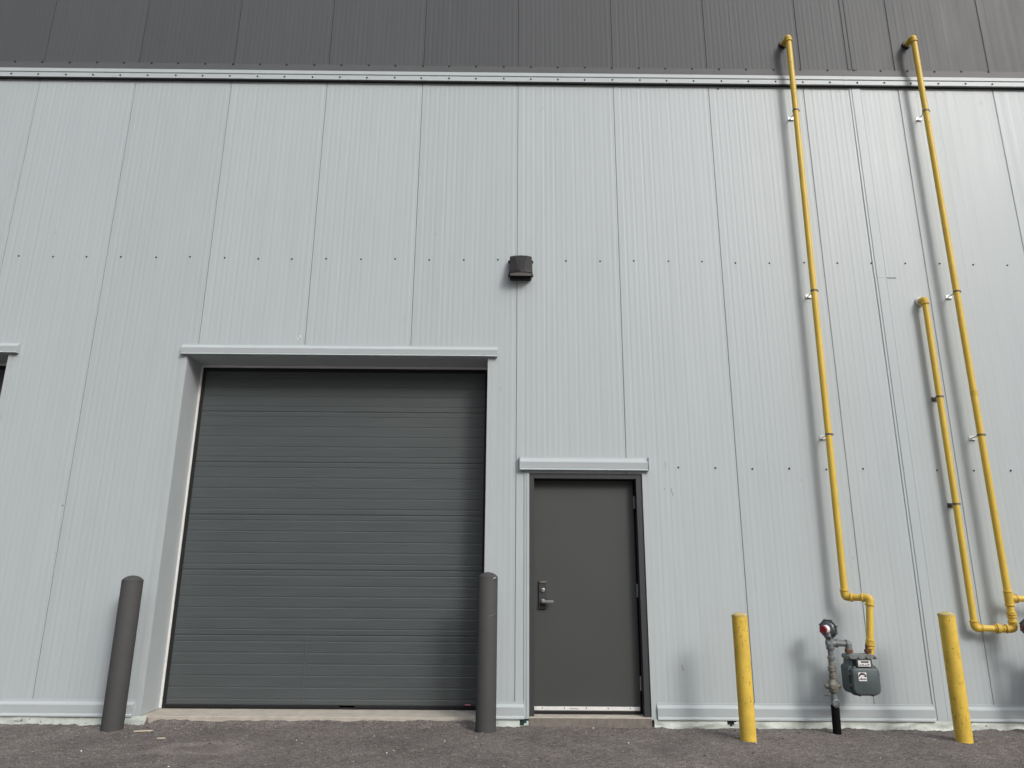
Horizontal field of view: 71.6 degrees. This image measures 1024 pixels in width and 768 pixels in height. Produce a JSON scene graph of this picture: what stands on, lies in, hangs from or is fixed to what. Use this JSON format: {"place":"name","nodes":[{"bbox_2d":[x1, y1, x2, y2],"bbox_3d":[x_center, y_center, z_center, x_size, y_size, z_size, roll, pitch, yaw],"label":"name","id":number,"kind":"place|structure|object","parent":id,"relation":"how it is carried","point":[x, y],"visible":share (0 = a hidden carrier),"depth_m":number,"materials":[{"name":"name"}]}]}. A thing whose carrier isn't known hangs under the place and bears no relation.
{"place":"outdoors","nodes":[
{"label":"outdoors","id":0,"kind":"place"},
{"bbox_2d":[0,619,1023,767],"bbox_3d":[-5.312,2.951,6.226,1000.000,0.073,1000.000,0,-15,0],"label":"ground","id":1,"kind":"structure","parent":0,"point":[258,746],"depth_m":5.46,"materials":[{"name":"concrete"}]},
{"bbox_2d":[100,575,143,731],"bbox_3d":[-3.366,2.342,6.131,0.177,1.331,0.177,0,-15,0],"label":"bollard","id":2,"kind":"object","parent":1,"relation":"on","point":[120,669],"visible":0.95,"depth_m":6.07,"materials":[{"name":"grey plastic"}]},
{"bbox_2d":[475,572,497,732],"bbox_3d":[-0.218,2.345,6.153,0.177,1.381,0.177,0,-15,0],"label":"bollard","id":3,"kind":"object","parent":1,"relation":"on","point":[486,681],"visible":0.96,"depth_m":6.09,"materials":[{"name":"grey plastic"}]},
{"bbox_2d":[0,0,1023,730],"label":"warehouse building","id":4,"kind":"structure","parent":1,"relation":"on","point":[316,402],"depth_m":7.21,"materials":[{"name":"grey metal"}]},
{"bbox_2d":[0,342,20,432],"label":"overhead door","id":5,"kind":"structure","parent":4,"relation":"in","point":[6,360],"depth_m":7.07,"materials":[{"name":"metal"}]},
{"bbox_2d":[133,344,497,724],"bbox_3d":[-1.742,1.458,6.960,3.164,3.670,0.694,0,-15,0],"label":"overhead door","id":6,"kind":"structure","parent":4,"relation":"in","point":[324,540],"depth_m":6.97,"materials":[{"name":"metal"}]},
{"bbox_2d":[508,255,532,280],"bbox_3d":[0.090,-1.209,7.289,0.260,0.253,0.171,0,-15,0],"label":"wall lamp","id":7,"kind":"object","parent":4,"relation":"attached to","point":[520,267],"visible":1,"depth_m":7.26,"materials":[{"name":"black metal"}]},
{"bbox_2d":[519,457,656,728],"bbox_3d":[0.686,1.978,6.669,1.246,2.549,0.370,0,-15,0],"label":"man door","id":8,"kind":"structure","parent":4,"relation":"in","point":[588,659],"depth_m":6.62,"materials":[{"name":"grey metal"}]},
{"bbox_2d":[779,35,874,654],"bbox_3d":[3.087,-0.788,7.117,0.173,6.569,0.355,6,-16,-20],"label":"gas pipe","id":9,"kind":"object","parent":4,"relation":"attached to","point":[845,594],"visible":1,"depth_m":6.94,"materials":[{"name":"metal"}]},
{"bbox_2d":[841,644,880,696],"bbox_3d":[2.998,2.459,6.108,0.268,0.410,0.207,0,-15,0],"label":"gas meter","id":10,"kind":"object","parent":9,"relation":"hanging from","point":[860,674],"visible":1,"depth_m":6.02,"materials":[{"name":"grey metal"}]},
{"bbox_2d":[902,35,1023,633],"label":"gas pipe","id":11,"kind":"object","parent":4,"relation":"attached to","point":[1010,599],"visible":1,"depth_m":6.87,"materials":[{"name":"metal"}]},
{"bbox_2d":[1,721,1023,767],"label":"loose gravel","id":12,"kind":"structure","parent":1,"relation":"on","point":[500,738],"depth_m":5.76,"materials":[{"name":"grey gravel"}]},
{"bbox_2d":[731,612,756,741],"bbox_3d":[1.916,2.444,5.859,0.134,1.066,0.132,0,-15,0],"label":"bollard","id":13,"kind":"object","parent":1,"relation":"on","point":[745,700],"visible":0.87,"depth_m":5.82,"materials":[{"name":"metal"}]},
{"bbox_2d":[824,639,852,734],"bbox_3d":[2.807,2.621,6.073,0.288,0.828,0.102,0,-15,0],"label":"gas riser","id":14,"kind":"object","parent":1,"relation":"on","point":[833,685],"visible":1,"depth_m":6.08,"materials":[{"name":"grey metal"}]},
{"bbox_2d":[819,619,837,639],"bbox_3d":[2.761,2.152,6.218,0.159,0.177,0.152,0,-15,0],"label":"gas regulator","id":15,"kind":"object","parent":14,"relation":"on","point":[828,629],"visible":1,"depth_m":6.17,"materials":[{"name":"metal"}]},
{"bbox_2d":[937,611,973,743],"bbox_3d":[3.669,2.449,5.871,0.134,1.086,0.132,0,-15,0],"label":"bollard","id":16,"kind":"object","parent":1,"relation":"on","point":[961,720],"visible":0.97,"depth_m":5.83,"materials":[{"name":"metal"}]},
{"bbox_3d":[4.589,2.636,6.082,0.288,0.828,0.102,0,-15,0],"label":"gas riser","id":17,"kind":"object","parent":1,"relation":"on","visible":0},
{"bbox_2d":[1019,619,1023,632],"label":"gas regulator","id":18,"kind":"object","parent":17,"relation":"attached to","point":[1021,623],"visible":1,"depth_m":6.28,"materials":[{"name":"metal"}]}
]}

